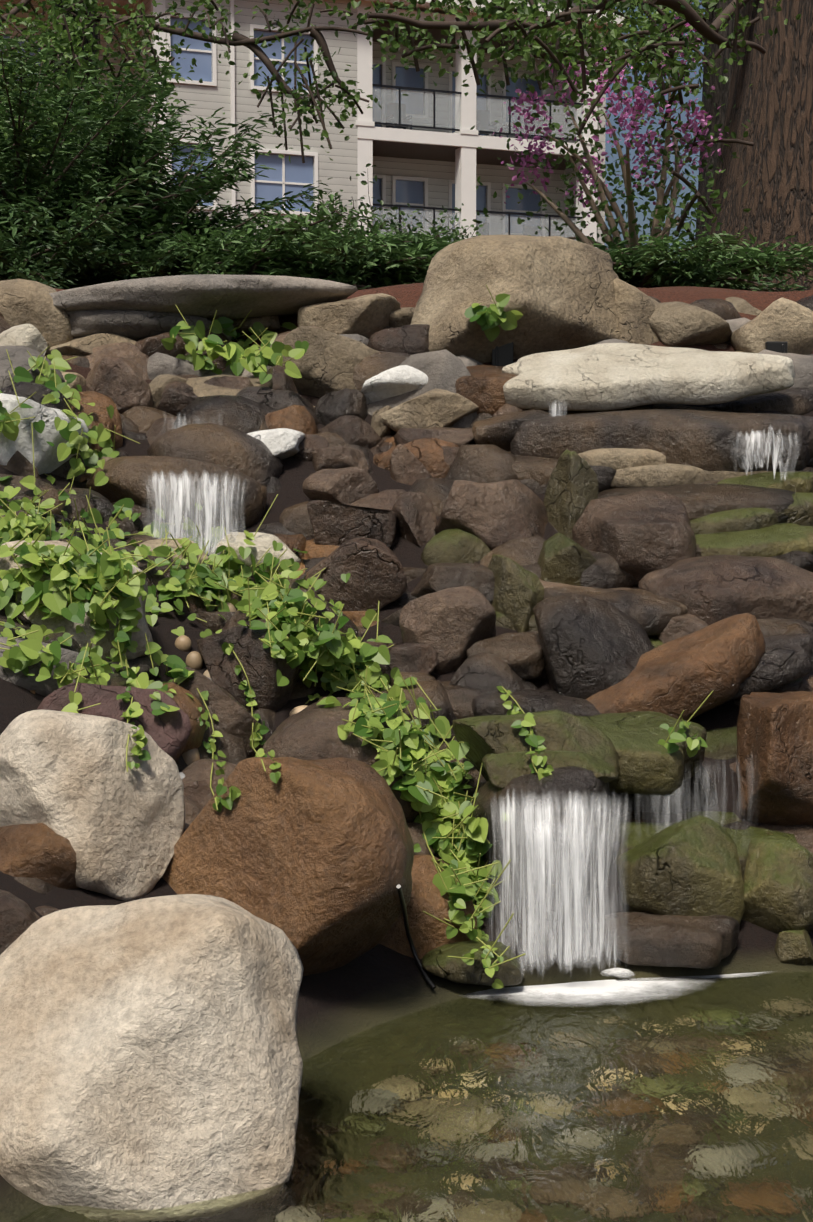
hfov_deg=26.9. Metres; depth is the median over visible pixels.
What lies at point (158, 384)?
rock
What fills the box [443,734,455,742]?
rock
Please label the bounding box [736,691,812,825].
rock
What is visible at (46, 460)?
rock
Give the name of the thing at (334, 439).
rock
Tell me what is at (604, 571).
rock
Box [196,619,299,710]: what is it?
rock
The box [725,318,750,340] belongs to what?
rock
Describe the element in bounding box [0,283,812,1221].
ground
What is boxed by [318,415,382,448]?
rock
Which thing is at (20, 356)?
rock
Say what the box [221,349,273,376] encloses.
rock
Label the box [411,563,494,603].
rock
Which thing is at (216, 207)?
shrub limbs
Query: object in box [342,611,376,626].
rock
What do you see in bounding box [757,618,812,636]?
rock
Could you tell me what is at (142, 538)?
rock
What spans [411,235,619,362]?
rock
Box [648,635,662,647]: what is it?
rock
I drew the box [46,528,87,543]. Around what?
rock
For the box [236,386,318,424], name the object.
rock
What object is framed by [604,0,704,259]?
sky
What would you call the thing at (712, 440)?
rock
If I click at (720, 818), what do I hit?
rock
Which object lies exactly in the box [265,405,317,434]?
rock
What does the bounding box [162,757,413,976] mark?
rock
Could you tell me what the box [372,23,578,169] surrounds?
building soffits
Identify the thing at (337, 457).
rock
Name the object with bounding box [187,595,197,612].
rock
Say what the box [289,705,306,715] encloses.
rock
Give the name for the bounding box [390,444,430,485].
rock
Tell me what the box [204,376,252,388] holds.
rock
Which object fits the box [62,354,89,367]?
rock
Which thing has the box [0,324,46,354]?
rock
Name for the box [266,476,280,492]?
rock
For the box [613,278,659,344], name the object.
rock
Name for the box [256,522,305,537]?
rock
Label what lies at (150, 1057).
rock
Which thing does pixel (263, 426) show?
rock
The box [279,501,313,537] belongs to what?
rock
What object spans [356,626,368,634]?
rock
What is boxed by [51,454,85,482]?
rock
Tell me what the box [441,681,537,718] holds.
rock
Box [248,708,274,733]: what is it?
rock
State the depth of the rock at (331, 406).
6.35 m
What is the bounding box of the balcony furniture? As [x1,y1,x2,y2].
[386,102,548,235]
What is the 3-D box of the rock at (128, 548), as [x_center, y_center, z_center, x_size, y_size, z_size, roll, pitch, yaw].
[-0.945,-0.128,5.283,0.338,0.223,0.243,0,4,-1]
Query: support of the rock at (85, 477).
on the ground
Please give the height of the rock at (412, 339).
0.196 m
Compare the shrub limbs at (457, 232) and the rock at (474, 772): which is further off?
the shrub limbs at (457, 232)
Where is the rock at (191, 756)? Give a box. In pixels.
[182,748,199,764]
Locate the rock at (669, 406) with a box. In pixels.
[652,404,727,411]
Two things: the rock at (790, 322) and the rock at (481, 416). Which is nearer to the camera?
the rock at (481, 416)
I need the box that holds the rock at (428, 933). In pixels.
[379,855,476,958]
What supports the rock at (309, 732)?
on the ground
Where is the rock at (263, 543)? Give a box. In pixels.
[209,532,300,576]
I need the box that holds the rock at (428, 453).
[373,437,468,478]
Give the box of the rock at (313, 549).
[304,539,338,558]
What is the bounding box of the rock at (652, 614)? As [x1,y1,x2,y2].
[544,586,687,635]
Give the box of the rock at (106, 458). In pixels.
[85,456,111,487]
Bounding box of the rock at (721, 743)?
[704,726,736,759]
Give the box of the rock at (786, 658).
[728,633,812,700]
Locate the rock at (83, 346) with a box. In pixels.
[46,333,136,355]
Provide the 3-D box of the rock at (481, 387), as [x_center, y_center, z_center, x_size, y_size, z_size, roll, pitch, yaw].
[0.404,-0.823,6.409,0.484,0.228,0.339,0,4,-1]
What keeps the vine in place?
on the ground
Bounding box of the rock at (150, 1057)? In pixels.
[0,894,303,1209]
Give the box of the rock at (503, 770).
[482,750,618,788]
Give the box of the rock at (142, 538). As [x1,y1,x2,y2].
[126,535,158,545]
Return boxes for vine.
[0,285,712,988]
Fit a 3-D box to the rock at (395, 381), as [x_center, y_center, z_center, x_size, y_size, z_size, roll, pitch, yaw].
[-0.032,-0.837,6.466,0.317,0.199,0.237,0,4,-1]
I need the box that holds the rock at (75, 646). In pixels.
[42,632,80,652]
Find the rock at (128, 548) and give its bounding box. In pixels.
[98,534,135,558]
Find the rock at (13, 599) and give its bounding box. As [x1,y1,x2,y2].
[0,577,15,602]
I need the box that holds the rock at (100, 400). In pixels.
[79,391,122,448]
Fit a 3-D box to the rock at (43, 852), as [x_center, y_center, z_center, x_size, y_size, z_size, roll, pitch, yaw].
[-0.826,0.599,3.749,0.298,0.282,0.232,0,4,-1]
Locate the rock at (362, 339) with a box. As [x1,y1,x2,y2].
[339,334,368,345]
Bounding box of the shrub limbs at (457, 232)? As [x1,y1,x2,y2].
[363,203,488,244]
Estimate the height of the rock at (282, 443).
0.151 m
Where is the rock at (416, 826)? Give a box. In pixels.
[407,822,441,858]
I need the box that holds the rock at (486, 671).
[449,652,532,691]
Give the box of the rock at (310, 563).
[298,557,325,579]
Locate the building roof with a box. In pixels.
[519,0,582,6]
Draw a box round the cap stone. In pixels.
[502,343,794,410]
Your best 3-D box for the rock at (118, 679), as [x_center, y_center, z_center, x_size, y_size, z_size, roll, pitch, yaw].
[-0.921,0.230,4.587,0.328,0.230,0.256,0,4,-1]
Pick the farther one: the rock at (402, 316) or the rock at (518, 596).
the rock at (402, 316)
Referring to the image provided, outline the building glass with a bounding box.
[0,17,540,241]
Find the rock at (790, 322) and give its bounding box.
[730,298,812,354]
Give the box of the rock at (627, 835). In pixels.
[611,816,796,875]
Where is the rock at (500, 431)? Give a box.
[472,409,554,450]
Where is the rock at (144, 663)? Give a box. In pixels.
[105,655,159,679]
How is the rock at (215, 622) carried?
on the ground
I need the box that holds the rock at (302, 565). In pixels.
[296,557,305,577]
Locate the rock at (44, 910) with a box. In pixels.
[35,906,58,915]
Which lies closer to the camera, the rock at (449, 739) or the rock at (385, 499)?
the rock at (449, 739)
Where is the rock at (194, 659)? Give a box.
[186,651,202,669]
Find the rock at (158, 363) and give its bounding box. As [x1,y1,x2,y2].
[147,352,216,379]
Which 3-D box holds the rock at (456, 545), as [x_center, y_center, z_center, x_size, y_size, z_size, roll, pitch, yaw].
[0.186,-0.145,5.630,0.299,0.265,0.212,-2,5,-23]
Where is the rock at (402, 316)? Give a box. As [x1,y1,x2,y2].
[389,307,414,327]
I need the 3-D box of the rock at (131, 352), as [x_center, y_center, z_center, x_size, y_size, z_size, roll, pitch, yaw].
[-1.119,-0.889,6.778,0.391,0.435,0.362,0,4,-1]
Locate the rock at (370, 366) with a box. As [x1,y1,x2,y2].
[353,351,410,390]
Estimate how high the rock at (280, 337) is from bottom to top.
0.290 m
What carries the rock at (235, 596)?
on the ground
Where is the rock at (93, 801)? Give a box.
[0,709,184,900]
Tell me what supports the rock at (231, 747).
on the ground
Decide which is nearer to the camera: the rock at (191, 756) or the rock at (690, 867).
the rock at (690, 867)
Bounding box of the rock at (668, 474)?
[610,463,772,487]
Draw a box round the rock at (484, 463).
[445,444,517,482]
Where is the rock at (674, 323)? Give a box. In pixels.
[648,301,731,346]
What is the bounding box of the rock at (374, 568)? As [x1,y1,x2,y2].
[305,538,407,611]
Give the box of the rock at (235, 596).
[214,589,242,610]
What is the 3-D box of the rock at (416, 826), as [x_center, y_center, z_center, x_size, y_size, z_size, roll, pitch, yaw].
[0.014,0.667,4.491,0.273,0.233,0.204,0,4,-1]
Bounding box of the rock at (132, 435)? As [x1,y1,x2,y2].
[122,430,146,439]
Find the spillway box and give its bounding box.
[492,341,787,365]
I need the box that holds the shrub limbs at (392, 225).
[268,163,465,249]
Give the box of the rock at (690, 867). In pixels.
[616,815,744,923]
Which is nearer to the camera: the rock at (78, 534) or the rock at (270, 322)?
the rock at (78, 534)
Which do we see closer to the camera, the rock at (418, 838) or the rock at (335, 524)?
the rock at (418, 838)
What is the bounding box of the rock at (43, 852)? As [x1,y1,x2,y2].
[0,823,78,888]
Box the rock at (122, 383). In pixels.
[86,356,152,413]
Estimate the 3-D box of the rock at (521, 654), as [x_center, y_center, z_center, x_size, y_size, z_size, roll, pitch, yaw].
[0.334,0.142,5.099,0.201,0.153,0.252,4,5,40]
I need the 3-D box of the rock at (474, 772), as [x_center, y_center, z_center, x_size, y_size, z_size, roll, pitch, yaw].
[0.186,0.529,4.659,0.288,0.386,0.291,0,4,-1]
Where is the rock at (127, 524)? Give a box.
[105,516,142,531]
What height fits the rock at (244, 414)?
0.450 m
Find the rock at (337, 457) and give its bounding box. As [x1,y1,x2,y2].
[312,446,368,471]
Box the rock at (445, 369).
[367,349,477,427]
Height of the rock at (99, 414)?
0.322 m
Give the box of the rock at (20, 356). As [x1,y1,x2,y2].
[0,345,64,389]
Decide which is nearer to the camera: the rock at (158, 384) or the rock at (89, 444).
the rock at (89, 444)
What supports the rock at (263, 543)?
on the ground
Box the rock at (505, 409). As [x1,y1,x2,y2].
[492,404,526,416]
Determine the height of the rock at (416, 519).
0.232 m
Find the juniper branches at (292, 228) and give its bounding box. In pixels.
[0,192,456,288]
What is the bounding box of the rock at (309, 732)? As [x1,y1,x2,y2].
[263,697,418,822]
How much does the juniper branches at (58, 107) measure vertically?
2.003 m
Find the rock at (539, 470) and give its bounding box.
[507,451,615,491]
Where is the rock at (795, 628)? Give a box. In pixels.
[782,623,812,671]
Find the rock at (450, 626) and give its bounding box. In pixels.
[399,586,495,673]
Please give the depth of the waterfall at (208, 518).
5.54 m
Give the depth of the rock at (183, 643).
4.99 m
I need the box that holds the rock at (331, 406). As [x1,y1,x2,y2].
[314,388,366,425]
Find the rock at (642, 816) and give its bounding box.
[621,811,686,822]
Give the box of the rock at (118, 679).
[110,670,128,686]
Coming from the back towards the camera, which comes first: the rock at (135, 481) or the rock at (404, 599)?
the rock at (135, 481)
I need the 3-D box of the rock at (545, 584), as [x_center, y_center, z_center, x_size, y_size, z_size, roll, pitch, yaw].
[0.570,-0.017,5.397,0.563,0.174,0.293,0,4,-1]
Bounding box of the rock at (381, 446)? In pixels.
[370,431,396,455]
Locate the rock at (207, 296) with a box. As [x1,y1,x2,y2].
[49,274,357,318]
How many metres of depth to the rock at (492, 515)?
5.59 m
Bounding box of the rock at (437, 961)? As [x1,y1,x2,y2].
[421,941,522,985]
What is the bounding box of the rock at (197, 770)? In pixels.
[182,759,236,806]
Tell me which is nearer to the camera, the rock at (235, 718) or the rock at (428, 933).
the rock at (428, 933)
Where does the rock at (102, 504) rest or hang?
on the ground
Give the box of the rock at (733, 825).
[612,821,749,851]
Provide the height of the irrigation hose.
0.304 m
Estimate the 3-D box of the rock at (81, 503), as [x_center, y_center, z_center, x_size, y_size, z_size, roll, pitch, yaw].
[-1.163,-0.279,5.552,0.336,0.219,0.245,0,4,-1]
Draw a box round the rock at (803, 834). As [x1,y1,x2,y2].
[757,824,812,853]
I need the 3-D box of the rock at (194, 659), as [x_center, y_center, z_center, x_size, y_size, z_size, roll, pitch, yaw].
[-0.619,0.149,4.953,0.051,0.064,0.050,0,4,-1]
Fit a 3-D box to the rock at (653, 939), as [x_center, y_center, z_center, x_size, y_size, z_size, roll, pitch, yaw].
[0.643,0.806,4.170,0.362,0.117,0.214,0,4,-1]
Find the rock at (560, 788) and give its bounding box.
[468,766,612,921]
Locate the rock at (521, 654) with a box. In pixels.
[467,632,547,681]
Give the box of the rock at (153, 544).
[139,538,207,563]
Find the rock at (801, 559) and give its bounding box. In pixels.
[772,550,812,571]
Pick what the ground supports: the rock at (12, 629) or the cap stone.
the rock at (12, 629)
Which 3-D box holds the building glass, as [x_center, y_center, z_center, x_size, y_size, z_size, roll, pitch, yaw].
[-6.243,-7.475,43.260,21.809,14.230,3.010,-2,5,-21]
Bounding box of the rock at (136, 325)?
[66,310,212,340]
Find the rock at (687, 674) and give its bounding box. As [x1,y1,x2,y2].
[586,613,764,720]
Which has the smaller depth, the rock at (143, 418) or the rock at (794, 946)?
the rock at (794, 946)
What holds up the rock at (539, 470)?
on the ground
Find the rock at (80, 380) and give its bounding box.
[60,371,85,389]
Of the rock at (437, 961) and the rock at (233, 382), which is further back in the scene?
the rock at (233, 382)
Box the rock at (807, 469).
[698,467,812,483]
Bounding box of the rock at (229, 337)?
[211,319,231,341]
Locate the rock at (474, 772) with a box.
[439,740,486,802]
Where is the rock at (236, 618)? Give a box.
[222,572,358,687]
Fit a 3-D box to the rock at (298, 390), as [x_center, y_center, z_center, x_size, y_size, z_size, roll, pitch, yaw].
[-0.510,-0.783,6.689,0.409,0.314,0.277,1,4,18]
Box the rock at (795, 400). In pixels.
[680,387,812,415]
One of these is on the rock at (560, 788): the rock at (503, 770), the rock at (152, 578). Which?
the rock at (503, 770)
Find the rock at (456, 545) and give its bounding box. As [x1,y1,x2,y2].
[421,528,490,565]
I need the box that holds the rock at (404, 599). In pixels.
[393,592,416,606]
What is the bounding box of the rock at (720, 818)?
[687,811,741,830]
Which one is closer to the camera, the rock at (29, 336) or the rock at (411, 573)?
the rock at (411, 573)
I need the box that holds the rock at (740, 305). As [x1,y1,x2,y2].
[726,297,761,315]
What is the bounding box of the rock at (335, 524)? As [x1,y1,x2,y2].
[307,500,397,547]
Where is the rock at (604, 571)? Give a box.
[522,548,638,588]
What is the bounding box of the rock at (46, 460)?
[0,393,88,474]
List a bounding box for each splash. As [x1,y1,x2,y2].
[602,968,632,973]
[612,971,632,975]
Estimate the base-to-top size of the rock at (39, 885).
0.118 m
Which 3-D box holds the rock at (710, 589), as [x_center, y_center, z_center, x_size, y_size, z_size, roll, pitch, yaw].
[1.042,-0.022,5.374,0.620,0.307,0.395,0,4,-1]
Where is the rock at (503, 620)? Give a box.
[495,612,537,630]
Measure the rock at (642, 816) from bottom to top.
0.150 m
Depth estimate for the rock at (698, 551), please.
5.52 m
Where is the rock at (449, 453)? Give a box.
[441,446,459,467]
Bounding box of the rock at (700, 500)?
[598,484,795,522]
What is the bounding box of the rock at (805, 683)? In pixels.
[771,670,812,691]
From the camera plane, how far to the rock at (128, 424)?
6.25 m
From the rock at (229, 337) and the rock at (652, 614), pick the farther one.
the rock at (229, 337)
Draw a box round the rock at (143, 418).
[122,406,177,432]
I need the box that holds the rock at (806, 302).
[796,295,812,310]
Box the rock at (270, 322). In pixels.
[231,316,279,332]
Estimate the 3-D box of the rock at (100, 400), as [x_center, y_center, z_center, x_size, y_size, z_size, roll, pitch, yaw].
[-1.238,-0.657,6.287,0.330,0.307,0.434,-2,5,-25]
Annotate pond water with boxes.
[16,971,812,1221]
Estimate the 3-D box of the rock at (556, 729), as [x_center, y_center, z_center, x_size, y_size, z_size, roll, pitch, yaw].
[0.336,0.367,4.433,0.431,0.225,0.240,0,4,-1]
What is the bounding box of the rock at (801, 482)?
[716,471,812,492]
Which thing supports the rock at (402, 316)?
on the ground
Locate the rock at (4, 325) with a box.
[0,317,10,332]
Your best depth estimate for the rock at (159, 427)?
6.24 m
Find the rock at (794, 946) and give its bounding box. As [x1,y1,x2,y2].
[775,930,812,964]
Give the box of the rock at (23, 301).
[0,279,72,347]
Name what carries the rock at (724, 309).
on the ground
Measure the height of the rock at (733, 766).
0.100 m
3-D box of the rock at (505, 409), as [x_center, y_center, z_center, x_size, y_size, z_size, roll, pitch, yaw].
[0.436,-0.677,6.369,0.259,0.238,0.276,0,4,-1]
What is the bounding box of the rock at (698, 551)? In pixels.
[696,544,701,556]
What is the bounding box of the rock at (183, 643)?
[175,635,191,651]
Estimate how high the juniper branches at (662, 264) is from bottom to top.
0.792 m
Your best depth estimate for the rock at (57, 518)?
5.40 m
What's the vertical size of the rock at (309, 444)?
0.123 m
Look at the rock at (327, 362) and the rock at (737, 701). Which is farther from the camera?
the rock at (327, 362)
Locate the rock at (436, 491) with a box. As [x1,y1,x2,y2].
[410,478,453,515]
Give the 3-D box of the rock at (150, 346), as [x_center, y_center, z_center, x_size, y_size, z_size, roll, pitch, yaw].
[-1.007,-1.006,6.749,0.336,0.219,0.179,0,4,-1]
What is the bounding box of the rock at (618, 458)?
[578,448,665,469]
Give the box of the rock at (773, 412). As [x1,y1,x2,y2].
[744,411,779,413]
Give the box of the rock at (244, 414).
[174,395,278,433]
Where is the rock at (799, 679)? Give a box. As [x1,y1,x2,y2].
[784,677,801,684]
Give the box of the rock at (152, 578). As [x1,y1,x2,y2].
[134,555,216,613]
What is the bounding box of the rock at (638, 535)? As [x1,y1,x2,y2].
[572,490,695,580]
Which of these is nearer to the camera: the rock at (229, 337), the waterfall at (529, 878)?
the waterfall at (529, 878)
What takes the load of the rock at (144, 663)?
on the ground
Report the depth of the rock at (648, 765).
4.46 m
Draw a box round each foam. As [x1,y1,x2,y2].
[474,976,684,1001]
[680,972,758,976]
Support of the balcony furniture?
on the building trim
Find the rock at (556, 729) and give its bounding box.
[453,709,618,780]
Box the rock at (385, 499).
[350,489,405,509]
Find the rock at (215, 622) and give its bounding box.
[195,612,234,632]
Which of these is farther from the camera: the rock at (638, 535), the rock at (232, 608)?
the rock at (638, 535)
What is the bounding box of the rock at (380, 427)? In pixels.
[371,406,392,437]
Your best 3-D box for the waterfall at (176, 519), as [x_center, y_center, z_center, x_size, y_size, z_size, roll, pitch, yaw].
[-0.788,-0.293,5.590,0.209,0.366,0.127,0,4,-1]
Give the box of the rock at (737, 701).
[733,690,794,706]
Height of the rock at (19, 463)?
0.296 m
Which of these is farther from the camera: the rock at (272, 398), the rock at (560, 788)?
the rock at (272, 398)
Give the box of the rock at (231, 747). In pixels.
[176,703,247,769]
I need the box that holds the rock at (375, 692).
[346,689,379,696]
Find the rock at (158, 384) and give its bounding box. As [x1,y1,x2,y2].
[149,374,186,407]
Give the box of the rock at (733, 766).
[730,762,735,771]
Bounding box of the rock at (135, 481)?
[87,456,266,535]
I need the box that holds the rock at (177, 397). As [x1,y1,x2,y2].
[155,381,197,415]
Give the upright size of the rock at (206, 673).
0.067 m
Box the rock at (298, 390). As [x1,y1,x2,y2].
[248,375,301,394]
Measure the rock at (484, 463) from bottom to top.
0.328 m
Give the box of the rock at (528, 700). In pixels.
[471,689,601,715]
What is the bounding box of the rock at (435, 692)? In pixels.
[372,680,456,729]
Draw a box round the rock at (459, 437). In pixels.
[393,427,473,446]
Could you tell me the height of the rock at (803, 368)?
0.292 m
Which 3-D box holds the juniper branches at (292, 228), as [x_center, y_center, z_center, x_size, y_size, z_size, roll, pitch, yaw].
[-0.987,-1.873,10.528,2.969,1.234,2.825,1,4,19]
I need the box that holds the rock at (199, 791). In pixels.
[183,779,217,803]
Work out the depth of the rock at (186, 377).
6.62 m
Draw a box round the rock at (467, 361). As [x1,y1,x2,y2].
[457,355,483,366]
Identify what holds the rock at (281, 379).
on the ground
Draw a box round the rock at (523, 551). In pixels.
[480,535,545,567]
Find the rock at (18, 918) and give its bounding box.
[0,890,36,954]
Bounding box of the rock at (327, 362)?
[282,326,378,397]
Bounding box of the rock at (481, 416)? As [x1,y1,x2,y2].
[469,413,491,427]
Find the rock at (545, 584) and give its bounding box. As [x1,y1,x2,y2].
[539,579,631,589]
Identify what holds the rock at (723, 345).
on the ground
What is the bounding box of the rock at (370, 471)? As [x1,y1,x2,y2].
[365,457,372,474]
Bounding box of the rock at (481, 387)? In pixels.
[455,365,530,414]
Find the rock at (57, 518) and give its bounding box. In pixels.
[42,513,73,525]
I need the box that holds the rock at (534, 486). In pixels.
[519,479,547,493]
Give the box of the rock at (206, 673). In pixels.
[203,669,210,677]
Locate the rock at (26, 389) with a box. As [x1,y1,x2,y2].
[1,381,71,410]
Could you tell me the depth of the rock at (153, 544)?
5.39 m
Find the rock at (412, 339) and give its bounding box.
[367,324,429,354]
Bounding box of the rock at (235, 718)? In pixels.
[172,667,265,757]
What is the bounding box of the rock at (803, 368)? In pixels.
[759,349,812,390]
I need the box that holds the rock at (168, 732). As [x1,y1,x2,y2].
[37,682,191,762]
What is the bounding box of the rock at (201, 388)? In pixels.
[186,374,260,396]
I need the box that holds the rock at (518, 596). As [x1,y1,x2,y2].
[488,554,544,631]
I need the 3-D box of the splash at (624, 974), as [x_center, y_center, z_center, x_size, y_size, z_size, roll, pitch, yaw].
[0.517,0.888,4.126,0.094,0.030,0.069,0,4,-1]
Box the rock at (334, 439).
[315,432,368,457]
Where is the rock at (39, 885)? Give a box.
[14,877,53,893]
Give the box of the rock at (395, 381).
[361,365,427,403]
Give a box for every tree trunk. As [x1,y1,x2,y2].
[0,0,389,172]
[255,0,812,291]
[418,0,740,239]
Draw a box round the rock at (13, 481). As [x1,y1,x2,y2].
[0,474,65,514]
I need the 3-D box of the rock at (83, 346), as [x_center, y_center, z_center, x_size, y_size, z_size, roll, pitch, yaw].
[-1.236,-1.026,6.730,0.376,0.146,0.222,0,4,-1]
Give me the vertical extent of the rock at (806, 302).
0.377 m
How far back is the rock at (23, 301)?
6.63 m
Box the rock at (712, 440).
[511,409,812,471]
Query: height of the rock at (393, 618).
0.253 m
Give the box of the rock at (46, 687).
[0,636,110,696]
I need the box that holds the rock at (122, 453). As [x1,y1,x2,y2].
[115,451,128,457]
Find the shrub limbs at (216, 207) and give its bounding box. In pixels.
[195,188,393,246]
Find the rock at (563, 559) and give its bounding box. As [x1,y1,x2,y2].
[538,533,596,585]
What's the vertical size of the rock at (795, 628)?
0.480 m
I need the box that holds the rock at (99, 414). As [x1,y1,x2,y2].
[67,393,113,452]
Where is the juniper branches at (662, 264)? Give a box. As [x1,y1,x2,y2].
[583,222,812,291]
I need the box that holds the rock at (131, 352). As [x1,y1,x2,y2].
[83,342,149,379]
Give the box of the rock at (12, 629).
[0,618,30,638]
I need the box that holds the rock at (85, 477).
[79,457,100,482]
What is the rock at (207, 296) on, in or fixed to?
on the ground
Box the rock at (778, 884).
[742,834,812,933]
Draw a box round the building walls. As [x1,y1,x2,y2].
[0,0,605,244]
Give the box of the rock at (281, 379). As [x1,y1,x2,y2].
[260,365,297,392]
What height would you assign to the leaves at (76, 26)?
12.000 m
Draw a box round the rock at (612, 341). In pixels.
[593,339,627,344]
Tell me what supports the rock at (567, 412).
on the ground
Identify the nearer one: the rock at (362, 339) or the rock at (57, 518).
the rock at (57, 518)
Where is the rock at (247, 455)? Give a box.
[147,423,283,485]
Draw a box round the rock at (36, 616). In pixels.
[0,540,152,659]
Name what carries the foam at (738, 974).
on the pond water
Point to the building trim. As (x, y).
(466, 140)
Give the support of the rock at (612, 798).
on the ground
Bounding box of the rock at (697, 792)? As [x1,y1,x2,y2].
[611,764,717,816]
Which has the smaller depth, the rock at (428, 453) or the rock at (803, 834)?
the rock at (803, 834)
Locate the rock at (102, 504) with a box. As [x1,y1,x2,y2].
[58,488,117,521]
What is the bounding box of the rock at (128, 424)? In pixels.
[119,413,138,432]
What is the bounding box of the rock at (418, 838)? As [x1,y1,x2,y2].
[408,827,434,854]
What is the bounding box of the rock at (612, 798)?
[610,792,615,809]
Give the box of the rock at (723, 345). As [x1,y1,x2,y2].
[713,341,730,348]
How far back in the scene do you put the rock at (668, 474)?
5.91 m
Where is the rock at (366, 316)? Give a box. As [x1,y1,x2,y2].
[297,293,400,337]
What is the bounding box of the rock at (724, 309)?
[690,299,740,319]
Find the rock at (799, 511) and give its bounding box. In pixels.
[690,492,812,534]
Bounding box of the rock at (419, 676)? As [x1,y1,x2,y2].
[390,671,435,686]
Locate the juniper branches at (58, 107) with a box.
[0,32,111,169]
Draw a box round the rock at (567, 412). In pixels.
[546,405,650,414]
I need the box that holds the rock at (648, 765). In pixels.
[577,711,706,795]
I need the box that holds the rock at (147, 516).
[111,502,173,532]
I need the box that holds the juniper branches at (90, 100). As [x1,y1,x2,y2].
[0,56,251,237]
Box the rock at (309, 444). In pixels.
[294,434,328,460]
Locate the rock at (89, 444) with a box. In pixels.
[74,413,91,446]
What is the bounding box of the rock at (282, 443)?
[247,428,304,459]
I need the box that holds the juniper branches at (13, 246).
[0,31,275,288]
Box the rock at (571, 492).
[543,449,598,539]
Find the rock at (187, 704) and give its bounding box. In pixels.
[161,682,206,754]
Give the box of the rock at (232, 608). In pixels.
[216,603,235,611]
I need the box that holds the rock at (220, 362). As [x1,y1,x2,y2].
[197,328,229,370]
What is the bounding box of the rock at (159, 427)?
[146,417,176,445]
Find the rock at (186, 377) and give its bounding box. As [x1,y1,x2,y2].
[176,374,199,379]
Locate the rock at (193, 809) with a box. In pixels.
[184,796,203,824]
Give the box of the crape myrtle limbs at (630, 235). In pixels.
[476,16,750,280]
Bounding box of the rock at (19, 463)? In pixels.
[0,451,41,480]
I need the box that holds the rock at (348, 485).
[302,467,378,504]
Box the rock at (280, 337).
[270,331,290,346]
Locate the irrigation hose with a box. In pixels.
[396,884,435,988]
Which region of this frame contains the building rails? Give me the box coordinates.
[372,84,582,235]
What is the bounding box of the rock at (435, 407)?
[378,388,478,431]
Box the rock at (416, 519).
[391,492,436,547]
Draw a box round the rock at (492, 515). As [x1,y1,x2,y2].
[434,479,548,549]
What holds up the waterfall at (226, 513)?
on the rock at (263, 543)
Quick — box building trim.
[0,0,623,247]
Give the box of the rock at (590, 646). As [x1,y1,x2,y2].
[533,594,654,698]
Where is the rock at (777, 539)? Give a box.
[695,523,812,556]
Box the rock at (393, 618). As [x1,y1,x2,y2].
[381,609,400,625]
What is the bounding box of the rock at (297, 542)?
[272,534,306,558]
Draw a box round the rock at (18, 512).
[2,510,42,540]
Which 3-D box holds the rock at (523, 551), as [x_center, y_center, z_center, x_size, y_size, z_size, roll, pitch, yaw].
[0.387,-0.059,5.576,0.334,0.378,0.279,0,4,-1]
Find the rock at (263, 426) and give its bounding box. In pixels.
[259,420,281,460]
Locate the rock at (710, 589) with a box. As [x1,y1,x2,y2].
[639,555,812,624]
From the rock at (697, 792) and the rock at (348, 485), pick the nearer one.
the rock at (697, 792)
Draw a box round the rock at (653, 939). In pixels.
[594,912,739,968]
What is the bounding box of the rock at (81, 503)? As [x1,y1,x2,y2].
[62,492,103,520]
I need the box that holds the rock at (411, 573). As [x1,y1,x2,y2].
[403,567,425,582]
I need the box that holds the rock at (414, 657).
[357,641,438,684]
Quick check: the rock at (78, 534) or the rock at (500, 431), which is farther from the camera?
the rock at (500, 431)
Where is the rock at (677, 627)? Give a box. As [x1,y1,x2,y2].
[654,614,708,643]
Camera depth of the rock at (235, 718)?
4.58 m
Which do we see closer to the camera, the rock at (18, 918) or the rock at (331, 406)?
the rock at (18, 918)
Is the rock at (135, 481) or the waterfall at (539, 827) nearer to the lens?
the waterfall at (539, 827)
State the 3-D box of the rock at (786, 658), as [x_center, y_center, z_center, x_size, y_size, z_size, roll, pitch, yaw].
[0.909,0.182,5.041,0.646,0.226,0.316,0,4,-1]
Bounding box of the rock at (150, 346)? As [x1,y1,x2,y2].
[135,332,187,357]

